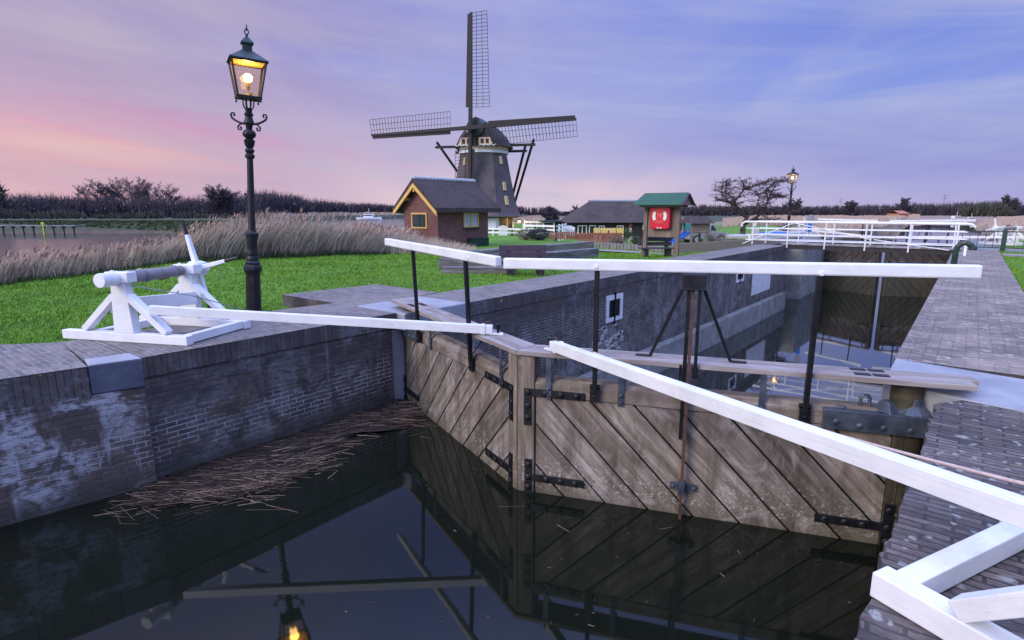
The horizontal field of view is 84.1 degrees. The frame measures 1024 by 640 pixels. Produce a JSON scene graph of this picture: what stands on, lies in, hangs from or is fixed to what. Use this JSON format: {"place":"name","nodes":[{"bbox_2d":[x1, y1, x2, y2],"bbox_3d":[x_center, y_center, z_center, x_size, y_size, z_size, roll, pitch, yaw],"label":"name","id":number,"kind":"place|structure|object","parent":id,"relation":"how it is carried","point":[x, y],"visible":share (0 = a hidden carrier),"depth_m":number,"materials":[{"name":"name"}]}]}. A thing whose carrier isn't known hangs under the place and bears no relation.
{"place":"outdoors","nodes":[
{"label":"outdoors","id":0,"kind":"place"},
{"bbox_2d":[0,218,403,266],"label":"river water","id":1,"kind":"structure","parent":0,"point":[15,243],"depth_m":59.23,"materials":[{"name":"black liquid"}]},
{"bbox_2d":[0,225,81,234],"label":"jetty","id":2,"kind":"object","parent":1,"relation":"in","point":[34,226],"visible":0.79,"depth_m":70.99,"materials":[{"name":"wood"}]},
{"bbox_2d":[356,214,381,219],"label":"boat","id":3,"kind":"object","parent":1,"relation":"on","point":[367,216],"visible":0.9,"depth_m":185.99,"materials":[{"name":"white plastic"}]},
{"bbox_2d":[0,399,883,639],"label":"canal water","id":4,"kind":"structure","parent":0,"point":[81,572],"depth_m":4.72,"materials":[{"name":"black liquid"}]},
{"bbox_2d":[94,398,438,523],"bbox_3d":[-2.520,1.557,7.070,1.673,0.103,4.099,9,14,38],"label":"floating straw","id":5,"kind":"object","parent":4,"relation":"on","point":[237,456],"visible":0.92,"depth_m":6.53,"materials":[{"name":"brown plant"}]},
{"bbox_2d":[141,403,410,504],"bbox_3d":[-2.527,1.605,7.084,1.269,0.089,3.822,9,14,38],"label":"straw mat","id":6,"kind":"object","parent":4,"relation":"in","point":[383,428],"visible":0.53,"depth_m":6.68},
{"bbox_2d":[251,438,850,625],"bbox_3d":[-0.316,1.938,5.266,5.747,0.004,3.081,9,14,38],"label":"loose straw","id":7,"kind":"object","parent":4,"relation":"on","point":[456,531],"visible":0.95,"depth_m":5.32,"materials":[{"name":"brown plant"}]},
{"bbox_2d":[0,211,1023,344],"bbox_3d":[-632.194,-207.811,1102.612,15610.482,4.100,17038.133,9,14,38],"label":"ground","id":8,"kind":"structure","parent":0,"point":[496,240],"depth_m":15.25,"materials":[{"name":"green plant"}]},
{"bbox_2d":[0,181,7,200],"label":"bare tree","id":9,"kind":"object","parent":8,"relation":"on","point":[2,194],"visible":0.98,"depth_m":119.75,"materials":[{"name":"plant"}]},
{"bbox_2d":[0,339,156,526],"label":"quay wall","id":10,"kind":"structure","parent":8,"relation":"on","point":[74,425],"depth_m":5.62,"materials":[{"name":"brick"}]},
{"bbox_2d":[72,182,107,202],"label":"bare tree","id":11,"kind":"object","parent":8,"relation":"on","point":[83,193],"visible":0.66,"depth_m":135.51,"materials":[{"name":"brown plant"}]},
{"bbox_2d":[86,176,129,201],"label":"bare tree","id":12,"kind":"object","parent":8,"relation":"on","point":[102,188],"visible":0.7,"depth_m":139.75,"materials":[{"name":"brown plant"}]},
{"bbox_2d":[106,177,134,203],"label":"bare tree","id":13,"kind":"object","parent":8,"relation":"on","point":[117,194],"visible":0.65,"depth_m":142.97,"materials":[{"name":"plant"}]},
{"bbox_2d":[0,220,242,232],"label":"bank sedge","id":14,"kind":"object","parent":8,"relation":"on","point":[149,224],"visible":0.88,"depth_m":77.23,"materials":[{"name":"plant"}]},
{"bbox_2d":[0,208,262,218],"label":"willows","id":15,"kind":"object","parent":8,"relation":"on","point":[110,215],"visible":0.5,"depth_m":107.33,"materials":[{"name":"green plant"}]},
{"bbox_2d":[0,188,263,217],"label":"wood","id":16,"kind":"object","parent":8,"relation":"on","point":[38,207],"visible":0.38,"depth_m":124.06,"materials":[{"name":"brown plant"}]},
{"bbox_2d":[0,207,266,219],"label":"willows","id":17,"kind":"object","parent":8,"relation":"on","point":[62,215],"visible":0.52,"depth_m":107.12,"materials":[{"name":"plant"}]},
{"bbox_2d":[119,176,163,201],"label":"bare tree","id":18,"kind":"object","parent":8,"relation":"on","point":[145,189],"visible":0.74,"depth_m":135.47,"materials":[{"name":"brown plant"}]},
{"bbox_2d":[153,183,181,205],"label":"bare tree","id":19,"kind":"object","parent":8,"relation":"on","point":[167,194],"visible":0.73,"depth_m":142.00,"materials":[{"name":"plant"}]},
{"bbox_2d":[0,249,396,285],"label":"sedge fringe","id":20,"kind":"object","parent":8,"relation":"on","point":[267,255],"visible":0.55,"depth_m":18.60,"materials":[{"name":"plant"}]},
{"bbox_2d":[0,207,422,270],"bbox_3d":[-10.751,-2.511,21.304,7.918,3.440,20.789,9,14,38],"label":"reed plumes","id":21,"kind":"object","parent":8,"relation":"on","point":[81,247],"visible":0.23,"depth_m":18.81,"materials":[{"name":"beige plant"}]},
{"bbox_2d":[0,210,423,283],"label":"reed bed","id":22,"kind":"object","parent":8,"relation":"on","point":[378,229],"visible":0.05,"depth_m":19.24,"materials":[{"name":"beige plant"}]},
{"bbox_2d":[195,183,243,217],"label":"bare tree","id":23,"kind":"object","parent":8,"relation":"on","point":[221,198],"visible":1,"depth_m":114.75,"materials":[{"name":"brown plant"}]},
{"bbox_2d":[70,303,395,479],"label":"quay wall","id":24,"kind":"structure","parent":8,"relation":"on","point":[229,393],"depth_m":7.02,"materials":[{"name":"brick"}]},
{"bbox_2d":[62,220,250,345],"bbox_3d":[-4.396,-0.526,7.015,1.760,1.385,1.541,3,11,14],"label":"windlass","id":25,"kind":"object","parent":24,"relation":"on","point":[122,302],"visible":0.97,"depth_m":6.74,"materials":[{"name":"white paint"}]},
{"bbox_2d":[131,285,248,310],"bbox_3d":[-3.722,-0.212,7.271,0.489,0.650,1.902,9,14,38],"label":"steel cable","id":26,"kind":"object","parent":25,"relation":"attached to","point":[188,295],"visible":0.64,"depth_m":6.82,"materials":[{"name":"grey metal"}]},
{"bbox_2d":[226,24,268,310],"bbox_3d":[-4.201,-2.345,9.255,0.629,4.599,0.556,-6,12,-29],"label":"street lamp","id":27,"kind":"object","parent":24,"relation":"on","point":[246,56],"visible":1,"depth_m":9.16,"materials":[{"name":"black metal"}]},
{"bbox_2d":[239,189,403,213],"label":"wood","id":28,"kind":"object","parent":8,"relation":"on","point":[280,201],"visible":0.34,"depth_m":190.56,"materials":[{"name":"brown plant"}]},
{"bbox_2d":[262,212,402,220],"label":"reed field","id":29,"kind":"structure","parent":8,"relation":"on","point":[312,214],"depth_m":187.79,"materials":[{"name":"plant"}]},
{"bbox_2d":[282,284,437,307],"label":"brick platform","id":30,"kind":"structure","parent":8,"relation":"on","point":[362,295],"depth_m":10.31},
{"bbox_2d":[382,231,475,253],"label":"dry stems","id":31,"kind":"object","parent":8,"relation":"on","point":[440,243],"visible":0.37,"depth_m":24.61,"materials":[{"name":"beige plant"}]},
{"bbox_2d":[393,176,500,247],"bbox_3d":[-3.485,-5.658,30.808,3.600,4.035,4.600,10,15,42],"label":"brick hut","id":32,"kind":"object","parent":8,"relation":"on","point":[453,209],"visible":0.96,"depth_m":29.61,"materials":[{"name":"brick"}]},
{"bbox_2d":[411,213,427,228],"bbox_3d":[-4.818,-5.172,29.535,1.280,0.800,0.080,10,15,42],"label":"window","id":33,"kind":"structure","parent":32,"relation":"in","point":[418,220],"depth_m":29.51,"materials":[{"name":"paint"}]},
{"bbox_2d":[463,213,478,226],"bbox_3d":[-2.181,-5.316,30.178,0.080,0.760,1.080,10,15,42],"label":"window","id":34,"kind":"structure","parent":32,"relation":"in","point":[469,219],"depth_m":30.15,"materials":[{"name":"glass"}]},
{"bbox_2d":[438,258,502,266],"bbox_3d":[-0.995,-1.523,15.439,2.000,0.316,0.300,1,11,3],"label":"old timber","id":35,"kind":"object","parent":8,"relation":"on","point":[442,262],"visible":0.46,"depth_m":15.31,"materials":[{"name":"grey wood"}]},
{"bbox_2d":[370,10,576,230],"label":"windmill","id":36,"kind":"object","parent":8,"relation":"on","point":[483,148],"visible":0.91,"depth_m":55.45,"materials":[{"name":"black wood"}]},
{"bbox_2d":[467,237,488,246],"bbox_3d":[-1.788,-4.192,30.494,0.420,0.435,1.260,10,15,42],"label":"green chest","id":37,"kind":"object","parent":8,"relation":"on","point":[483,241],"visible":0.92,"depth_m":30.26,"materials":[{"name":"green wood"}]},
{"bbox_2d":[441,266,516,273],"bbox_3d":[-0.859,-1.274,14.774,1.941,0.234,0.340,2,11,9],"label":"old timber","id":38,"kind":"object","parent":8,"relation":"on","point":[472,269],"visible":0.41,"depth_m":14.62,"materials":[{"name":"grey wood"}]},
{"bbox_2d":[498,225,507,235],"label":"picket gate","id":39,"kind":"structure","parent":8,"relation":"on","point":[502,230],"depth_m":42.77,"materials":[{"name":"white wood"}]},
{"bbox_2d":[488,227,521,235],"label":"white fence","id":40,"kind":"object","parent":8,"relation":"on","point":[493,232],"visible":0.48,"depth_m":43.56,"materials":[{"name":"wood"}]},
{"bbox_2d":[442,241,593,257],"bbox_3d":[0.336,-2.220,18.309,5.351,0.502,0.360,-5,12,-26],"label":"old timber","id":41,"kind":"object","parent":8,"relation":"on","point":[569,246],"visible":0.3,"depth_m":18.69,"materials":[{"name":"wood"}]},
{"bbox_2d":[499,245,546,276],"bbox_3d":[0.293,-1.363,14.100,1.200,0.970,0.564,-2,11,-8],"label":"bench","id":42,"kind":"object","parent":8,"relation":"on","point":[538,249],"visible":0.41,"depth_m":14.16,"materials":[{"name":"wood"}]},
{"bbox_2d":[513,228,535,239],"bbox_3d":[0.961,-5.678,37.574,1.504,0.885,1.628,9,14,38],"label":"shrub","id":43,"kind":"object","parent":8,"relation":"on","point":[523,235],"visible":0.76,"depth_m":37.45,"materials":[{"name":"green plant"}]},
{"bbox_2d":[526,227,550,239],"bbox_3d":[1.800,-5.598,37.084,1.584,0.987,1.714,9,14,38],"label":"shrub","id":44,"kind":"object","parent":8,"relation":"on","point":[539,236],"visible":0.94,"depth_m":36.85,"materials":[{"name":"green plant"}]},
{"bbox_2d":[523,223,566,240],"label":"white fence","id":45,"kind":"object","parent":8,"relation":"on","point":[555,226],"visible":0.56,"depth_m":40.15,"materials":[{"name":"wood"}]},
{"bbox_2d":[563,226,574,235],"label":"picket gate","id":46,"kind":"structure","parent":45,"relation":"attached to","point":[570,229],"depth_m":41.94,"materials":[{"name":"white wood"}]},
{"bbox_2d":[538,205,561,219],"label":"bush","id":47,"kind":"object","parent":8,"relation":"on","point":[549,214],"visible":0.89,"depth_m":58.55,"materials":[{"name":"grey plant"}]},
{"bbox_2d":[538,220,565,232],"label":"glazed shed","id":48,"kind":"structure","parent":8,"relation":"on","point":[550,222],"depth_m":53.48,"materials":[{"name":"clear glass"}]},
{"bbox_2d":[549,232,577,238],"bbox_3d":[3.316,-5.452,36.629,1.815,0.480,0.040,0,11,0],"label":"deck fence","id":49,"kind":"object","parent":8,"relation":"on","point":[566,235],"visible":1,"depth_m":36.61,"materials":[{"name":"brown wood"}]},
{"bbox_2d":[532,248,598,258],"bbox_3d":[1.332,-1.919,16.942,0.340,0.272,3.865,10,15,43],"label":"old timber","id":50,"kind":"object","parent":8,"relation":"on","point":[579,253],"visible":0.51,"depth_m":17.30,"materials":[{"name":"grey wood"}]},
{"bbox_2d":[358,242,787,401],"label":"quay wall","id":51,"kind":"structure","parent":8,"relation":"on","point":[635,308],"depth_m":13.60,"materials":[{"name":"brick"}]},
{"bbox_2d":[385,238,534,488],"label":"lock gate","id":52,"kind":"structure","parent":51,"relation":"attached to","point":[462,393],"depth_m":6.88,"materials":[{"name":"brown wood"}]},
{"bbox_2d":[149,305,502,334],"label":"push beam","id":53,"kind":"structure","parent":52,"relation":"on","point":[483,328],"depth_m":6.40,"materials":[{"name":"white paint"}]},
{"bbox_2d":[577,233,623,242],"bbox_3d":[5.096,-4.672,32.715,2.650,0.700,0.080,0,11,0],"label":"deck fence","id":54,"kind":"object","parent":8,"relation":"on","point":[598,237],"visible":0.69,"depth_m":32.67,"materials":[{"name":"brown wood"}]},
{"bbox_2d":[608,235,630,243],"bbox_3d":[5.587,-4.148,29.697,1.245,0.644,1.313,9,14,38],"label":"shrub","id":55,"kind":"object","parent":8,"relation":"on","point":[621,241],"visible":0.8,"depth_m":29.62,"materials":[{"name":"green plant"}]},
{"bbox_2d":[560,200,681,238],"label":"black barn","id":56,"kind":"structure","parent":8,"relation":"on","point":[589,216],"depth_m":49.88,"materials":[{"name":"wood"}]},
{"bbox_2d":[578,225,586,232],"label":"window","id":57,"kind":"structure","parent":56,"relation":"in","point":[581,228],"depth_m":49.42,"materials":[{"name":"white plastic"}]},
{"bbox_2d":[578,241,663,251],"bbox_3d":[5.404,-3.611,28.138,0.150,0.340,6.421,-7,13,-33],"label":"block edging","id":58,"kind":"object","parent":8,"relation":"on","point":[619,246],"visible":0.45,"depth_m":28.01,"materials":[{"name":"concrete"}]},
{"bbox_2d":[616,227,632,239],"bbox_3d":[6.774,-5.229,34.630,1.387,0.874,1.472,9,14,38],"label":"shrub","id":59,"kind":"object","parent":8,"relation":"on","point":[627,233],"visible":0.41,"depth_m":34.38,"materials":[{"name":"green plant"}]},
{"bbox_2d":[629,236,640,244],"bbox_3d":[6.718,-4.322,30.728,0.657,0.574,0.683,9,14,38],"label":"shrub","id":60,"kind":"object","parent":8,"relation":"on","point":[634,240],"visible":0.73,"depth_m":30.65,"materials":[{"name":"green plant"}]},
{"bbox_2d":[638,237,673,256],"bbox_3d":[5.409,-2.612,21.357,1.300,0.970,0.564,-1,11,-4],"label":"bench","id":61,"kind":"object","parent":8,"relation":"on","point":[666,243],"visible":0.69,"depth_m":21.41,"materials":[{"name":"wood"}]},
{"bbox_2d":[633,192,695,256],"bbox_3d":[5.512,-3.428,20.679,1.872,2.348,1.269,9,14,38],"label":"lifebuoy shelter","id":62,"kind":"object","parent":8,"relation":"on","point":[676,202],"visible":0.77,"depth_m":20.42,"materials":[{"name":"brown wood"}]},
{"bbox_2d":[650,207,671,228],"bbox_3d":[5.386,-3.709,20.575,0.752,0.810,0.234,9,14,38],"label":"lifebuoy cabinet","id":63,"kind":"object","parent":62,"relation":"hanging from","point":[660,217],"visible":1,"depth_m":20.47,"materials":[{"name":"red plastic"}]},
{"bbox_2d":[669,216,713,243],"bbox_3d":[9.703,-4.904,31.034,2.287,1.550,1.300,-3,11,-14],"label":"playhouse","id":64,"kind":"object","parent":8,"relation":"on","point":[700,225],"visible":0.73,"depth_m":30.71,"materials":[{"name":"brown wood"}]},
{"bbox_2d":[680,223,727,242],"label":"pickup truck","id":65,"kind":"object","parent":8,"relation":"on","point":[703,236],"visible":0.37,"depth_m":42.84,"materials":[{"name":"paint"}]},
{"bbox_2d":[701,231,726,241],"bbox_3d":[11.016,-4.458,30.732,1.521,0.823,1.550,1,11,6],"label":"shrub","id":66,"kind":"object","parent":8,"relation":"on","point":[711,237],"visible":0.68,"depth_m":30.68,"materials":[{"name":"green plant"}]},
{"bbox_2d":[709,235,742,241],"bbox_3d":[10.943,-3.973,28.755,1.754,0.631,1.882,9,14,38],"label":"shrub","id":67,"kind":"object","parent":8,"relation":"on","point":[718,239],"visible":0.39,"depth_m":28.71,"materials":[{"name":"plant"}]},
{"bbox_2d":[671,237,794,252],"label":"quay wall","id":68,"kind":"structure","parent":8,"relation":"on","point":[701,246],"depth_m":26.72,"materials":[{"name":"grey stone"}]},
{"bbox_2d":[725,234,748,239],"bbox_3d":[12.893,-4.624,31.696,1.800,0.350,0.800,2,11,11],"label":"boat","id":69,"kind":"object","parent":8,"relation":"on","point":[743,236],"visible":0.45,"depth_m":31.49,"materials":[{"name":"white plastic"}]},
{"bbox_2d":[698,175,804,233],"bbox_3d":[13.543,-6.343,32.362,6.552,3.652,2.551,0,11,0],"label":"alder tree","id":70,"kind":"object","parent":8,"relation":"on","point":[734,199],"visible":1,"depth_m":32.18,"materials":[{"name":"brown plant"}]},
{"bbox_2d":[781,197,803,211],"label":"bare tree","id":71,"kind":"object","parent":8,"relation":"on","point":[794,204],"visible":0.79,"depth_m":371.59,"materials":[{"name":"plant"}]},
{"bbox_2d":[786,166,798,230],"bbox_3d":[17.048,-7.232,34.760,0.522,4.320,0.522,-6,12,-29],"label":"street lamp","id":72,"kind":"object","parent":8,"relation":"on","point":[793,172],"visible":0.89,"depth_m":34.59,"materials":[{"name":"black metal"}]},
{"bbox_2d":[722,214,920,226],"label":"reed field","id":73,"kind":"structure","parent":8,"relation":"on","point":[732,221],"depth_m":151.11,"materials":[{"name":"beige plant"}]},
{"bbox_2d":[812,224,885,234],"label":"canal reed bank","id":74,"kind":"structure","parent":8,"relation":"on","point":[845,226],"depth_m":54.02,"materials":[{"name":"beige plant"}]},
{"bbox_2d":[843,200,858,215],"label":"bare tree","id":75,"kind":"object","parent":8,"relation":"on","point":[850,205],"visible":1,"depth_m":371.74,"materials":[{"name":"grey plant"}]},
{"bbox_2d":[784,237,1010,298],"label":"head wall","id":76,"kind":"structure","parent":8,"relation":"on","point":[798,286],"depth_m":28.75,"materials":[{"name":"concrete"}]},
{"bbox_2d":[750,229,759,238],"bbox_3d":[12.489,-4.383,29.190,0.380,0.720,0.315,3,11,17],"label":"grey cabinet","id":77,"kind":"object","parent":76,"relation":"on","point":[756,231],"visible":0.24,"depth_m":29.03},
{"bbox_2d":[795,214,819,236],"bbox_3d":[17.823,-5.749,34.269,1.760,1.385,1.541,3,11,14],"label":"windlass","id":78,"kind":"object","parent":76,"relation":"on","point":[807,227],"visible":0.41,"depth_m":34.62,"materials":[{"name":"white paint"}]},
{"bbox_2d":[807,215,814,238],"bbox_3d":[16.290,-5.100,31.070,0.400,1.320,0.110,0,11,0],"label":"road sign","id":79,"kind":"object","parent":76,"relation":"on","point":[810,217],"visible":0.86,"depth_m":30.95,"materials":[{"name":"metal"}]},
{"bbox_2d":[818,218,883,294],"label":"lock gate","id":80,"kind":"structure","parent":76,"relation":"attached to","point":[862,285],"depth_m":30.83,"materials":[{"name":"brown wood"}]},
{"bbox_2d":[812,230,869,235],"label":"push beam","id":81,"kind":"structure","parent":80,"relation":"attached to","point":[838,233],"depth_m":31.85,"materials":[{"name":"white paint"}]},
{"bbox_2d":[880,219,975,296],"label":"lock gate","id":82,"kind":"structure","parent":76,"relation":"attached to","point":[907,286],"depth_m":29.19,"materials":[{"name":"brown wood"}]},
{"bbox_2d":[896,235,1023,237],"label":"push beam","id":83,"kind":"structure","parent":82,"relation":"attached to","point":[968,236],"depth_m":26.39,"materials":[{"name":"white paint"}]},
{"bbox_2d":[894,197,916,211],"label":"bare tree","id":84,"kind":"object","parent":8,"relation":"on","point":[903,204],"visible":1,"depth_m":371.73,"materials":[{"name":"grey plant"}]},
{"bbox_2d":[854,400,1023,639],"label":"quay wall","id":85,"kind":"structure","parent":8,"relation":"on","point":[980,437],"depth_m":2.89,"materials":[{"name":"brick"}]},
{"bbox_2d":[870,521,1023,639],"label":"windlass","id":86,"kind":"object","parent":85,"relation":"on","point":[912,591],"visible":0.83,"depth_m":2.15,"materials":[{"name":"white paint"}]},
{"bbox_2d":[593,352,1023,484],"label":"hauling rope","id":87,"kind":"object","parent":86,"relation":"attached to","point":[955,466],"visible":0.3,"depth_m":2.90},
{"bbox_2d":[881,249,1023,449],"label":"quay wall","id":88,"kind":"structure","parent":8,"relation":"on","point":[973,328],"depth_m":6.87,"materials":[{"name":"brick"}]},
{"bbox_2d":[503,258,982,546],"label":"lock gate","id":89,"kind":"structure","parent":88,"relation":"attached to","point":[621,441],"depth_m":5.26,"materials":[{"name":"brown wood"}]},
{"bbox_2d":[544,336,1023,528],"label":"push beam","id":90,"kind":"structure","parent":89,"relation":"attached to","point":[1000,504],"depth_m":2.85,"materials":[{"name":"white paint"}]},
{"bbox_2d":[741,221,976,254],"bbox_3d":[14.373,-3.606,24.378,8.596,1.225,1.245,9,14,38],"label":"footbridge","id":91,"kind":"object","parent":88,"relation":"on","point":[914,248],"visible":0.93,"depth_m":23.73,"materials":[{"name":"white metal"}]},
{"bbox_2d":[951,240,977,263],"bbox_3d":[12.432,-1.830,15.601,0.531,0.721,0.190,9,14,38],"label":"mooring hoop","id":92,"kind":"object","parent":88,"relation":"on","point":[957,247],"visible":0.86,"depth_m":15.59,"materials":[{"name":"green metal"}]},
{"bbox_2d":[956,203,1014,216],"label":"willows","id":93,"kind":"object","parent":8,"relation":"on","point":[966,215],"visible":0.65,"depth_m":325.34,"materials":[{"name":"plant"}]},
{"bbox_2d":[957,199,1016,216],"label":"willows","id":94,"kind":"object","parent":8,"relation":"on","point":[978,210],"visible":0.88,"depth_m":325.44,"materials":[{"name":"plant"}]},
{"bbox_2d":[961,247,1023,252],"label":"quay end","id":95,"kind":"structure","parent":8,"relation":"on","point":[1016,250],"depth_m":22.94,"materials":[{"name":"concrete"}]},
{"bbox_2d":[942,229,1023,251],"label":"iron railing","id":96,"kind":"object","parent":95,"relation":"on","point":[1004,239],"visible":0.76,"depth_m":22.04,"materials":[{"name":"metal"}]},
{"bbox_2d":[979,214,1023,245],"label":"windlass","id":97,"kind":"object","parent":8,"relation":"on","point":[995,227],"visible":0.88,"depth_m":25.78,"materials":[{"name":"white paint"}]},
{"bbox_2d":[982,216,1023,235],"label":"canal reed bank","id":98,"kind":"structure","parent":8,"relation":"on","point":[1013,221],"depth_m":134.12,"materials":[{"name":"beige plant"}]},
{"bbox_2d":[999,194,1021,207],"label":"bare tree","id":99,"kind":"object","parent":8,"relation":"on","point":[1007,199],"visible":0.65,"depth_m":370.22,"materials":[{"name":"brown plant"}]},
{"bbox_2d":[999,245,1023,291],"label":"verge grass","id":100,"kind":"structure","parent":8,"relation":"on","point":[1005,257],"depth_m":16.68,"materials":[{"name":"green plant"}]},
{"bbox_2d":[0,0,1023,210],"label":"sky","id":101,"kind":"structure","parent":0,"point":[881,102],"materials":[{"name":"purple"}]},
{"bbox_2d":[514,215,682,224],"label":"reed field","id":102,"kind":"structure","parent":0,"point":[532,218],"depth_m":127.31,"materials":[{"name":"beige plant"}]},
{"bbox_2d":[599,249,785,299],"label":"path","id":103,"kind":"structure","parent":0,"point":[627,251],"depth_m":25.65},
{"bbox_2d":[748,232,786,238],"bbox_3d":[13.952,-4.533,30.695,2.300,0.469,0.950,-3,11,-14],"label":"boat","id":104,"kind":"object","parent":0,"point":[769,236],"visible":0.24,"depth_m":30.41,"materials":[{"name":"white plastic"}]},
{"bbox_2d":[517,200,1023,215],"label":"wood","id":105,"kind":"object","parent":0,"point":[945,210],"visible":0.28,"depth_m":389.80,"materials":[{"name":"brown plant"}]},
{"bbox_2d":[768,231,805,238],"bbox_3d":[15.691,-4.898,32.662,2.600,0.445,1.000,-2,11,-8],"label":"boat","id":106,"kind":"object","parent":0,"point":[796,232],"visible":0.34,"depth_m":32.53,"materials":[{"name":"white plastic"}]},
{"bbox_2d":[658,298,920,403],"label":"lock chamber water","id":107,"kind":"structure","parent":0,"point":[860,336],"depth_m":18.58,"materials":[{"name":"black liquid"}]},
{"bbox_2d":[800,222,982,309],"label":"canal water","id":108,"kind":"structure","parent":0,"point":[845,297],"depth_m":30.18,"materials":[{"name":"black liquid"}]},
{"bbox_2d":[886,211,919,216],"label":"house","id":109,"kind":"structure","parent":0,"point":[892,213],"depth_m":296.88,"materials":[{"name":"orange brick"}]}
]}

